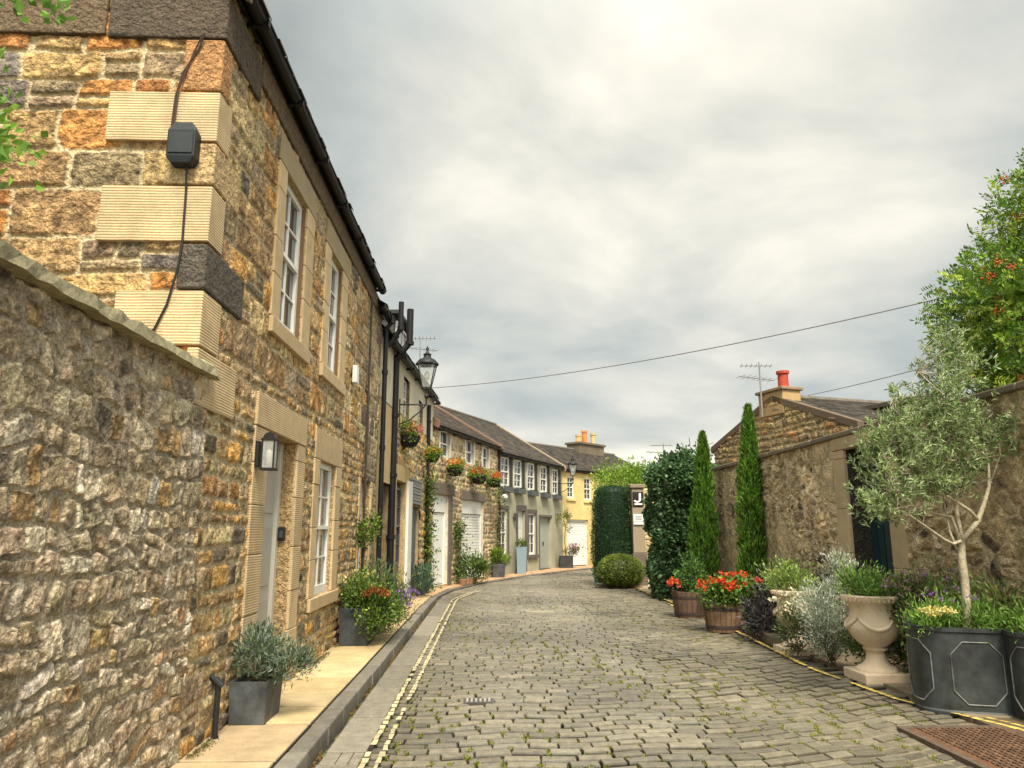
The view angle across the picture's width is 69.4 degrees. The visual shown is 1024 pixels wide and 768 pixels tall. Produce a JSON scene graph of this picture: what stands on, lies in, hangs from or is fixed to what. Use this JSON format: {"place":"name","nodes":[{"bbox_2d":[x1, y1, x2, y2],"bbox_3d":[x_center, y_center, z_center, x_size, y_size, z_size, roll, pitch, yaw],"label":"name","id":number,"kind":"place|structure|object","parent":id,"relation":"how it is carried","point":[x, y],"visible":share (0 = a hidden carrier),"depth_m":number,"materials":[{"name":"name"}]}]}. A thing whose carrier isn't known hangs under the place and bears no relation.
{"place":"outdoors","nodes":[
{"label":"outdoors","id":0,"kind":"place"},
{"bbox_2d":[170,565,592,767],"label":"pavement","id":1,"kind":"structure","parent":0,"point":[304,702],"depth_m":6.18,"materials":[{"name":"stone"}]},
{"bbox_2d":[228,671,281,724],"bbox_3d":[-2.068,2.529,5.974,0.300,0.316,0.460,0,-11,-2],"label":"planter","id":2,"kind":"object","parent":1,"relation":"on","point":[252,701],"visible":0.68,"depth_m":5.77,"materials":[{"name":"metal"}]},
{"bbox_2d":[227,617,321,689],"bbox_3d":[-1.955,2.199,6.070,0.843,0.563,0.698,0,-11,-2],"label":"lavender bush","id":3,"kind":"object","parent":2,"relation":"in","point":[274,660],"visible":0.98,"depth_m":5.95,"materials":[{"name":"green plant"}]},
{"bbox_2d":[185,643,339,758],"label":"wall foot weeds","id":4,"kind":"object","parent":1,"relation":"on","point":[204,744],"depth_m":5.19,"materials":[{"name":"green plant"}]},
{"bbox_2d":[339,606,374,645],"bbox_3d":[-2.089,3.251,10.027,0.400,0.476,0.650,0,-11,-2],"label":"planter","id":5,"kind":"object","parent":1,"relation":"on","point":[347,626],"visible":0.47,"depth_m":9.71,"materials":[{"name":"metal"}]},
{"bbox_2d":[338,566,410,641],"bbox_3d":[-1.817,3.002,10.173,1.203,0.965,1.183,9,-14,-39],"label":"mixed shrub","id":6,"kind":"object","parent":5,"relation":"in","point":[378,602],"visible":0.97,"depth_m":9.87,"materials":[{"name":"green plant"}]},
{"bbox_2d":[355,507,383,568],"bbox_3d":[-2.262,2.815,11.328,0.590,1.848,0.618,0,-11,-2],"label":"standard tree","id":7,"kind":"object","parent":1,"relation":"on","point":[364,539],"visible":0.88,"depth_m":11.36,"materials":[{"name":"green plant"}]},
{"bbox_2d":[349,551,420,634],"bbox_3d":[-1.924,3.053,10.855,1.324,1.208,1.016,10,-15,-41],"label":"feathery shrub","id":8,"kind":"object","parent":1,"relation":"on","point":[395,576],"visible":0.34,"depth_m":10.88,"materials":[{"name":"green plant"}]},
{"bbox_2d":[410,559,441,596],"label":"foxglove clump","id":9,"kind":"object","parent":1,"relation":"on","point":[425,582],"visible":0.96,"depth_m":17.44,"materials":[{"name":"green plant"}]},
{"bbox_2d":[418,471,441,593],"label":"climbing plant","id":10,"kind":"object","parent":1,"relation":"on","point":[429,497],"visible":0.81,"depth_m":19.08,"materials":[{"name":"green plant"}]},
{"bbox_2d":[451,517,477,582],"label":"climbing plant","id":11,"kind":"object","parent":1,"relation":"on","point":[458,571],"visible":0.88,"depth_m":21.99,"materials":[{"name":"green plant"}]},
{"bbox_2d":[457,550,492,584],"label":"shrub","id":12,"kind":"object","parent":1,"relation":"on","point":[478,564],"visible":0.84,"depth_m":22.24,"materials":[{"name":"green plant"}]},
{"bbox_2d":[492,563,504,576],"bbox_3d":[-0.456,6.374,25.321,0.440,0.450,0.440,0,-11,-2],"label":"planter","id":13,"kind":"object","parent":1,"relation":"on","point":[498,570],"visible":0.91,"depth_m":25.12,"materials":[{"name":"metal"}]},
{"bbox_2d":[490,545,511,564],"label":"spiky plant","id":14,"kind":"object","parent":13,"relation":"in","point":[498,555],"visible":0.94,"depth_m":25.38,"materials":[{"name":"green plant"}]},
{"bbox_2d":[493,482,508,565],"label":"climbing plant","id":15,"kind":"object","parent":13,"relation":"in","point":[498,519],"visible":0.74,"depth_m":25.92,"materials":[{"name":"green plant"}]},
{"bbox_2d":[516,547,526,573],"bbox_3d":[0.347,6.495,27.268,0.380,0.970,0.380,0,-11,-2],"label":"planter","id":16,"kind":"object","parent":1,"relation":"on","point":[521,554],"visible":0.94,"depth_m":27.10,"materials":[{"name":"paint"}]},
{"bbox_2d":[559,556,572,567],"bbox_3d":[2.314,7.599,31.625,0.560,0.500,0.500,0,-11,-2],"label":"planter","id":17,"kind":"object","parent":1,"relation":"on","point":[565,561],"visible":0.94,"depth_m":31.39,"materials":[{"name":"stone"}]},
{"bbox_2d":[554,507,573,555],"bbox_3d":[2.245,6.367,31.848,0.830,2.106,0.696,-4,-12,19],"label":"potted tree","id":18,"kind":"object","parent":17,"relation":"on","point":[567,515],"visible":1,"depth_m":31.90,"materials":[{"name":"green plant"}]},
{"bbox_2d":[561,542,583,556],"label":"pink flower clump","id":19,"kind":"object","parent":17,"relation":"in","point":[572,547],"visible":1,"depth_m":31.55,"materials":[{"name":"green plant"}]},
{"bbox_2d":[264,0,1023,465],"label":"sky","id":20,"kind":"structure","parent":0,"point":[549,187],"materials":[{"name":"grey"}]},
{"bbox_2d":[315,569,976,767],"bbox_3d":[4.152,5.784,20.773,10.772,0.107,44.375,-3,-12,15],"label":"road","id":21,"kind":"structure","parent":0,"point":[579,592],"depth_m":7.29,"materials":[{"name":"stone"}]},
{"bbox_2d":[270,609,417,767],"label":"joint bedding","id":22,"kind":"object","parent":21,"relation":"on","point":[291,746],"visible":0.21,"depth_m":6.29,"materials":[{"name":"soil"}]},
{"bbox_2d":[309,600,437,767],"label":"leaf litter","id":23,"kind":"object","parent":21,"relation":"on","point":[320,756],"visible":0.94,"depth_m":7.59,"materials":[{"name":"plant"}]},
{"bbox_2d":[315,600,450,767],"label":"gutter","id":24,"kind":"object","parent":21,"relation":"on","point":[360,730],"visible":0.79,"depth_m":6.88,"materials":[{"name":"grey stone"}]},
{"bbox_2d":[273,568,593,767],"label":"kerb","id":25,"kind":"structure","parent":21,"relation":"on","point":[323,731],"depth_m":6.76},
{"bbox_2d":[463,698,492,705],"bbox_3d":[-0.321,3.032,7.059,0.280,0.040,0.180,0,-11,-2],"label":"drain grate","id":26,"kind":"object","parent":21,"relation":"on","point":[476,701],"visible":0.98,"depth_m":7.02,"materials":[{"name":"metal"}]},
{"bbox_2d":[589,485,632,583],"bbox_3d":[3.048,4.546,22.384,1.458,2.993,1.483,0,-11,-2],"label":"clipped yew","id":27,"kind":"object","parent":21,"relation":"on","point":[611,521],"visible":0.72,"depth_m":22.05,"materials":[{"name":"green plant"}]},
{"bbox_2d":[596,553,646,587],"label":"ball bush","id":28,"kind":"object","parent":21,"relation":"on","point":[619,570],"visible":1,"depth_m":20.82,"materials":[{"name":"green plant"}]},
{"bbox_2d":[358,597,948,767],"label":"moss","id":29,"kind":"object","parent":21,"relation":"on","point":[656,704],"visible":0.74,"depth_m":6.88,"materials":[{"name":"green plant"}]},
{"bbox_2d":[672,590,706,618],"bbox_3d":[3.373,4.166,14.013,0.662,0.480,0.662,0,-11,-2],"label":"half barrel","id":30,"kind":"object","parent":21,"relation":"on","point":[686,604],"visible":0.75,"depth_m":13.75,"materials":[{"name":"brown wood"}]},
{"bbox_2d":[667,547,710,592],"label":"potted flowers","id":31,"kind":"object","parent":30,"relation":"in","point":[692,577],"visible":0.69,"depth_m":14.02,"materials":[{"name":"green plant"}]},
{"bbox_2d":[358,586,1023,767],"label":"yellow line","id":32,"kind":"object","parent":21,"relation":"on","point":[364,761],"visible":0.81,"depth_m":7.25,"materials":[{"name":"paint"}]},
{"bbox_2d":[703,602,741,632],"bbox_3d":[3.451,3.797,12.099,0.623,0.460,0.623,0,-11,-2],"label":"half barrel","id":33,"kind":"object","parent":21,"relation":"on","point":[717,619],"visible":0.8,"depth_m":11.85,"materials":[{"name":"brown wood"}]},
{"bbox_2d":[691,569,762,613],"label":"geranium","id":34,"kind":"object","parent":33,"relation":"in","point":[728,588],"visible":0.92,"depth_m":11.99,"materials":[{"name":"red plant"}]},
{"bbox_2d":[759,631,777,644],"bbox_3d":[3.731,3.687,10.748,0.160,0.150,0.410,0,-11,-2],"label":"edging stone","id":35,"kind":"object","parent":21,"relation":"on","point":[767,634],"visible":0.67,"depth_m":10.66,"materials":[{"name":"grey stone"}]},
{"bbox_2d":[767,586,832,658],"bbox_3d":[3.673,3.064,9.410,0.838,0.945,0.586,0,-11,-2],"label":"green shrub","id":36,"kind":"object","parent":21,"relation":"on","point":[796,648],"visible":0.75,"depth_m":9.40,"materials":[{"name":"green plant"}]},
{"bbox_2d":[786,544,863,664],"bbox_3d":[3.843,2.658,8.993,1.022,1.434,0.804,0,-11,-2],"label":"silver shrub","id":37,"kind":"object","parent":21,"relation":"on","point":[827,617],"visible":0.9,"depth_m":8.87,"materials":[{"name":"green plant"}]},
{"bbox_2d":[711,380,1023,664],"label":"roadside wall","id":38,"kind":"structure","parent":21,"relation":"on","point":[806,512],"depth_m":10.13,"materials":[{"name":"stone"}]},
{"bbox_2d":[865,448,900,648],"bbox_3d":[4.977,2.108,9.650,0.150,2.620,1.050,0,-11,-2],"label":"door","id":39,"kind":"structure","parent":38,"relation":"in","point":[881,537],"depth_m":9.92,"materials":[{"name":"paint"}]},
{"bbox_2d":[896,725,1023,767],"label":"drain grate","id":40,"kind":"object","parent":21,"relation":"on","point":[982,746],"visible":1,"depth_m":5.62,"materials":[{"name":"metal"}]},
{"bbox_2d":[910,147,1023,396],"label":"rowan tree","id":41,"kind":"object","parent":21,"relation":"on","point":[1000,283],"visible":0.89,"depth_m":9.83,"materials":[{"name":"green plant"}]},
{"bbox_2d":[629,584,1023,736],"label":"path","id":42,"kind":"structure","parent":0,"point":[903,688],"depth_m":7.72,"materials":[{"name":"stone"}]},
{"bbox_2d":[627,484,647,585],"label":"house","id":43,"kind":"structure","parent":42,"relation":"on","point":[638,551],"depth_m":21.87,"materials":[{"name":"stone"}]},
{"bbox_2d":[633,492,643,505],"bbox_3d":[3.757,3.422,22.029,0.320,0.420,0.032,0,-11,-2],"label":"house sign","id":44,"kind":"object","parent":43,"relation":"attached to","point":[637,498],"visible":0.97,"depth_m":22.02,"materials":[{"name":"paint"}]},
{"bbox_2d":[583,452,714,499],"bbox_3d":[5.093,4.509,25.851,5.094,4.422,2.659,3,-12,-15],"label":"garden tree","id":45,"kind":"object","parent":42,"relation":"on","point":[631,475],"visible":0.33,"depth_m":25.57,"materials":[{"name":"green plant"}]},
{"bbox_2d":[683,429,722,596],"bbox_3d":[4.081,2.850,15.874,0.871,3.790,0.826,0,-11,-2],"label":"cypress","id":46,"kind":"object","parent":42,"relation":"on","point":[702,538],"visible":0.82,"depth_m":15.72,"materials":[{"name":"green plant"}]},
{"bbox_2d":[733,403,767,618],"bbox_3d":[4.356,2.291,13.549,0.751,3.981,0.703,0,-11,-2],"label":"cypress","id":47,"kind":"object","parent":42,"relation":"on","point":[752,543],"visible":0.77,"depth_m":13.44,"materials":[{"name":"green plant"}]},
{"bbox_2d":[732,561,788,643],"bbox_3d":[3.842,3.284,11.042,0.910,1.294,1.014,-11,-16,44],"label":"dark foliage","id":48,"kind":"object","parent":42,"relation":"on","point":[762,609],"visible":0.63,"depth_m":10.95,"materials":[{"name":"purple plant"}]},
{"bbox_2d":[742,561,827,635],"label":"wall foot plants","id":49,"kind":"object","parent":42,"relation":"on","point":[766,592],"depth_m":12.00,"materials":[{"name":"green plant"}]},
{"bbox_2d":[770,588,820,656],"bbox_3d":[3.778,3.174,9.887,0.584,0.820,0.588,0,-11,-2],"label":"stone urn","id":50,"kind":"object","parent":42,"relation":"on","point":[778,647],"visible":0.32,"depth_m":9.76,"materials":[{"name":"stone"}]},
{"bbox_2d":[754,554,822,591],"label":"urn foliage","id":51,"kind":"object","parent":50,"relation":"in","point":[785,575],"visible":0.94,"depth_m":9.94,"materials":[{"name":"green plant"}]},
{"bbox_2d":[834,622,908,672],"bbox_3d":[4.333,2.897,8.288,0.923,1.014,1.462,9,-14,-38],"label":"green shrub","id":52,"kind":"object","parent":42,"relation":"on","point":[902,653],"visible":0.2,"depth_m":8.36,"materials":[{"name":"green plant"}]},
{"bbox_2d":[839,593,909,684],"bbox_3d":[3.981,2.783,8.135,0.645,0.906,0.650,0,-11,-2],"label":"stone urn","id":53,"kind":"object","parent":42,"relation":"on","point":[871,627],"visible":0.87,"depth_m":7.97,"materials":[{"name":"stone"}]},
{"bbox_2d":[828,557,901,610],"bbox_3d":[4.003,2.222,8.212,0.786,0.591,0.758,7,-13,-31],"label":"urn foliage","id":54,"kind":"object","parent":53,"relation":"in","point":[858,586],"visible":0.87,"depth_m":8.19,"materials":[{"name":"green plant"}]},
{"bbox_2d":[880,568,934,631],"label":"trailing plant","id":55,"kind":"object","parent":53,"relation":"in","point":[896,605],"visible":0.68,"depth_m":7.93,"materials":[{"name":"green plant"}]},
{"bbox_2d":[875,556,1023,661],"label":"wild border","id":56,"kind":"object","parent":42,"relation":"on","point":[942,586],"visible":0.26,"depth_m":7.46,"materials":[{"name":"green plant"}]},
{"bbox_2d":[903,620,1023,716],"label":"lead planter","id":57,"kind":"object","parent":42,"relation":"on","point":[953,671],"visible":0.74,"depth_m":6.58,"materials":[{"name":"metal"}]},
{"bbox_2d":[840,318,1021,627],"bbox_3d":[4.060,0.809,6.989,2.017,3.020,0.908,3,-12,-15],"label":"olive tree","id":58,"kind":"object","parent":57,"relation":"on","point":[905,443],"visible":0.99,"depth_m":6.93,"materials":[{"name":"green plant"}]},
{"bbox_2d":[895,585,1019,639],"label":"bedding plants","id":59,"kind":"object","parent":57,"relation":"in","point":[935,614],"visible":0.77,"depth_m":6.77,"materials":[{"name":"green plant"}]},
{"bbox_2d":[996,626,1023,720],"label":"lead planter","id":60,"kind":"object","parent":42,"relation":"on","point":[1014,653],"visible":0.69,"depth_m":6.34,"materials":[{"name":"metal"}]},
{"bbox_2d":[982,594,1023,643],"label":"bedding plants","id":61,"kind":"object","parent":60,"relation":"in","point":[1019,615],"visible":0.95,"depth_m":6.48,"materials":[{"name":"green plant"}]},
{"label":"ground","id":62,"kind":"structure","parent":0,"visible":0},
{"bbox_2d":[0,0,76,190],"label":"overhanging tree","id":63,"kind":"object","parent":62,"relation":"on","point":[7,149],"visible":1,"depth_m":4.45,"materials":[{"name":"green plant"}]},
{"bbox_2d":[0,238,219,767],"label":"garden wall","id":64,"kind":"structure","parent":62,"relation":"on","point":[103,417],"depth_m":3.75,"materials":[{"name":"stone"}]},
{"bbox_2d":[0,0,403,758],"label":"stone house","id":65,"kind":"structure","parent":62,"relation":"on","point":[276,312],"depth_m":5.72,"materials":[{"name":"stone"}]},
{"bbox_2d":[166,122,200,167],"bbox_3d":[-2.375,-1.732,5.350,0.200,0.320,0.113,0,-11,-2],"label":"junction box","id":66,"kind":"object","parent":65,"relation":"attached to","point":[183,144],"visible":1,"depth_m":5.30,"materials":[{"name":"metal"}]},
{"bbox_2d":[152,165,187,330],"bbox_3d":[-2.482,-0.936,5.239,0.292,1.328,0.051,-1,-11,6],"label":"cable","id":67,"kind":"object","parent":66,"relation":"hanging from","point":[180,253],"visible":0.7,"depth_m":5.24,"materials":[{"name":"rubber"}]},
{"bbox_2d":[171,33,204,125],"bbox_3d":[-2.402,-2.107,5.456,0.202,1.069,0.034,0,-11,-2],"label":"cable","id":68,"kind":"object","parent":65,"relation":"attached to","point":[194,53],"visible":0.76,"depth_m":5.49,"materials":[{"name":"rubber"}]},
{"bbox_2d":[255,447,275,669],"bbox_3d":[-2.419,1.684,7.049,0.110,2.200,0.880,0,-11,-2],"label":"door","id":69,"kind":"structure","parent":65,"relation":"in","point":[262,612],"depth_m":7.32,"materials":[{"name":"paint"}]},
{"bbox_2d":[254,432,279,470],"bbox_3d":[-2.123,0.586,6.409,0.172,0.325,0.124,0,-11,-2],"label":"wall lantern","id":70,"kind":"object","parent":65,"relation":"attached to","point":[269,455],"depth_m":6.38,"materials":[{"name":"metal"}]},
{"bbox_2d":[279,184,301,335],"bbox_3d":[-2.321,-1.268,7.612,0.055,1.550,0.830,0,-11,-2],"label":"window","id":71,"kind":"structure","parent":65,"relation":"in","point":[293,217],"depth_m":7.82,"materials":[{"name":"paint"}]},
{"bbox_2d":[314,462,331,594],"bbox_3d":[-2.377,1.771,9.134,0.055,1.580,0.940,0,-11,-2],"label":"window","id":72,"kind":"structure","parent":65,"relation":"in","point":[320,580],"depth_m":9.37,"materials":[{"name":"paint"}]},
{"bbox_2d":[327,260,338,372],"bbox_3d":[-2.382,-0.876,9.639,0.055,1.530,0.740,0,-11,-2],"label":"window","id":73,"kind":"structure","parent":65,"relation":"in","point":[335,272],"depth_m":9.87,"materials":[{"name":"paint"}]},
{"bbox_2d":[352,365,358,384],"bbox_3d":[-2.299,-0.135,10.881,0.070,0.260,0.180,0,-11,-2],"label":"alarm box","id":74,"kind":"object","parent":65,"relation":"attached to","point":[355,375],"visible":1,"depth_m":10.80,"materials":[{"name":"paint"}]},
{"bbox_2d":[362,309,440,601],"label":"cottage","id":75,"kind":"structure","parent":62,"relation":"on","point":[404,533],"depth_m":15.99,"materials":[{"name":"paint"}]},
{"bbox_2d":[394,483,400,583],"bbox_3d":[-2.472,3.290,15.400,0.132,2.500,1.200,0,-11,2],"label":"door","id":76,"kind":"structure","parent":75,"relation":"in","point":[398,490],"depth_m":15.83,"materials":[{"name":"paint"}]},
{"bbox_2d":[410,507,415,594],"bbox_3d":[-2.423,3.929,17.413,0.070,2.030,1.400,0,-11,2],"label":"double door","id":77,"kind":"structure","parent":75,"relation":"in","point":[413,509],"depth_m":17.84,"materials":[{"name":"paint"}]},
{"bbox_2d":[400,415,430,463],"bbox_3d":[-2.215,1.205,15.955,0.930,1.097,1.005,0,-11,-2],"label":"flower basket","id":78,"kind":"object","parent":75,"relation":"attached to","point":[410,438],"visible":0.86,"depth_m":15.77,"materials":[{"name":"green plant"}]},
{"bbox_2d":[398,346,438,427],"bbox_3d":[-1.986,0.054,15.739,0.846,1.780,0.503,0,-11,-2],"label":"street lantern","id":79,"kind":"object","parent":75,"relation":"attached to","point":[426,361],"visible":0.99,"depth_m":15.68,"materials":[{"name":"metal"}]},
{"bbox_2d":[420,444,446,473],"bbox_3d":[-2.010,1.872,18.514,0.656,0.760,0.583,-5,-12,22],"label":"flower basket","id":80,"kind":"object","parent":75,"relation":"attached to","point":[435,452],"visible":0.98,"depth_m":18.45,"materials":[{"name":"green plant"}]},
{"bbox_2d":[432,295,951,387],"bbox_3d":[2.140,-0.566,15.221,0.020,0.482,12.649,10,-15,-42],"label":"overhead wire","id":81,"kind":"object","parent":75,"relation":"attached to","point":[708,348],"visible":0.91,"depth_m":13.42,"materials":[{"name":"metal"}]},
{"bbox_2d":[431,405,502,587],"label":"garage cottage","id":82,"kind":"structure","parent":62,"relation":"on","point":[453,436],"depth_m":23.26,"materials":[{"name":"stone"}]},
{"bbox_2d":[431,513,443,584],"bbox_3d":[-2.155,4.658,20.977,0.060,1.981,1.080,-3,-12,16],"label":"garage door","id":83,"kind":"structure","parent":82,"relation":"in","point":[438,544],"depth_m":21.14,"materials":[{"name":"paint"}]},
{"bbox_2d":[440,431,447,457],"bbox_3d":[-2.058,1.761,21.773,0.287,0.780,0.776,0,-11,-2],"label":"window","id":84,"kind":"structure","parent":82,"relation":"in","point":[444,435],"depth_m":22.00,"materials":[{"name":"paint"}]},
{"bbox_2d":[445,455,470,488],"bbox_3d":[-1.620,2.544,21.624,0.870,1.039,0.927,7,-13,-30],"label":"flower basket","id":85,"kind":"object","parent":82,"relation":"attached to","point":[455,468],"visible":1,"depth_m":21.47,"materials":[{"name":"orange plant"}]},
{"bbox_2d":[466,440,471,464],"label":"window","id":86,"kind":"structure","parent":82,"relation":"in","point":[468,443],"depth_m":24.04,"materials":[{"name":"paint"}]},
{"bbox_2d":[461,514,479,577],"bbox_3d":[-1.366,5.185,23.660,0.060,1.991,2.030,-3,-12,16],"label":"garage door","id":87,"kind":"structure","parent":82,"relation":"in","point":[471,523],"depth_m":23.91,"materials":[{"name":"paint"}]},
{"bbox_2d":[468,463,493,494],"bbox_3d":[-1.062,3.022,23.643,0.869,1.076,0.861,8,-14,-36],"label":"flower basket","id":88,"kind":"object","parent":82,"relation":"attached to","point":[477,479],"visible":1,"depth_m":23.53,"materials":[{"name":"green plant"}]},
{"bbox_2d":[486,470,503,497],"bbox_3d":[-0.557,3.376,25.138,0.827,1.055,0.838,-3,-12,16],"label":"flower basket","id":89,"kind":"object","parent":82,"relation":"attached to","point":[493,481],"visible":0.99,"depth_m":25.03,"materials":[{"name":"orange plant"}]},
{"bbox_2d":[434,402,565,574],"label":"rendered cottage","id":90,"kind":"structure","parent":62,"relation":"on","point":[528,466],"depth_m":29.93,"materials":[{"name":"paint"}]},
{"bbox_2d":[500,510,505,553],"bbox_3d":[-0.383,5.376,26.763,0.330,1.630,0.656,0,-11,-2],"label":"window","id":91,"kind":"structure","parent":90,"relation":"in","point":[503,524],"depth_m":26.94,"materials":[{"name":"paint"}]},
{"bbox_2d":[501,456,508,485],"bbox_3d":[-0.307,3.233,27.293,0.384,1.080,0.774,0,-11,-2],"label":"window","id":92,"kind":"structure","parent":90,"relation":"in","point":[504,460],"depth_m":27.43,"materials":[{"name":"paint"}]},
{"bbox_2d":[514,459,520,487],"bbox_3d":[0.182,3.460,28.438,0.372,1.080,0.747,0,-11,-2],"label":"window","id":93,"kind":"structure","parent":90,"relation":"in","point":[517,463],"depth_m":28.52,"materials":[{"name":"paint"}]},
{"bbox_2d":[518,511,521,546],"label":"door","id":94,"kind":"structure","parent":90,"relation":"in","point":[519,512],"depth_m":28.49,"materials":[{"name":"paint"}]},
{"bbox_2d":[528,463,533,489],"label":"window","id":95,"kind":"structure","parent":90,"relation":"in","point":[530,466],"depth_m":29.81,"materials":[{"name":"paint"}]},
{"bbox_2d":[529,513,533,554],"bbox_3d":[0.715,5.939,29.321,0.372,1.600,0.747,0,-11,-2],"label":"window","id":96,"kind":"structure","parent":90,"relation":"in","point":[531,516],"depth_m":29.48,"materials":[{"name":"paint"}]},
{"bbox_2d":[541,466,546,491],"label":"window","id":97,"kind":"structure","parent":90,"relation":"in","point":[543,469],"depth_m":31.14,"materials":[{"name":"paint"}]},
{"bbox_2d":[540,517,548,568],"bbox_3d":[1.256,6.595,30.673,0.120,2.100,1.400,-5,-12,22],"label":"door","id":98,"kind":"structure","parent":90,"relation":"in","point":[544,564],"depth_m":30.81,"materials":[{"name":"paint"}]},
{"bbox_2d":[553,469,557,494],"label":"window","id":99,"kind":"structure","parent":90,"relation":"in","point":[555,472],"depth_m":32.49,"materials":[{"name":"paint"}]},
{"bbox_2d":[558,455,577,493],"bbox_3d":[2.429,3.967,32.279,0.919,1.691,0.471,-2,-11,11],"label":"street lantern","id":100,"kind":"object","parent":90,"relation":"attached to","point":[572,462],"visible":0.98,"depth_m":32.24,"materials":[{"name":"metal"}]},
{"bbox_2d":[527,431,632,565],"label":"yellow house","id":101,"kind":"structure","parent":62,"relation":"on","point":[577,494],"depth_m":34.33,"materials":[{"name":"paint"}]},
{"bbox_2d":[567,522,585,564],"bbox_3d":[2.892,7.238,33.546,0.060,1.911,1.500,-10,-15,40],"label":"garage door","id":102,"kind":"structure","parent":101,"relation":"in","point":[577,535],"depth_m":33.67,"materials":[{"name":"paint"}]},
{"bbox_2d":[584,478,590,499],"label":"window","id":103,"kind":"structure","parent":101,"relation":"in","point":[587,496],"depth_m":34.62,"materials":[{"name":"paint"}]},
{"bbox_2d":[640,438,719,600],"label":"ivy wall","id":104,"kind":"structure","parent":62,"relation":"on","point":[669,496],"depth_m":17.76,"materials":[{"name":"green plant"}]},
{"bbox_2d":[711,370,947,465],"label":"gabled house","id":105,"kind":"structure","parent":62,"relation":"on","point":[791,416],"depth_m":16.11,"materials":[{"name":"stone"}]},
{"bbox_2d":[737,362,777,416],"bbox_3d":[5.519,0.119,16.657,0.897,1.250,0.609,0,-11,-2],"label":"roof aerial","id":106,"kind":"object","parent":105,"relation":"attached to","point":[760,376],"visible":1,"depth_m":16.70,"materials":[{"name":"metal"}]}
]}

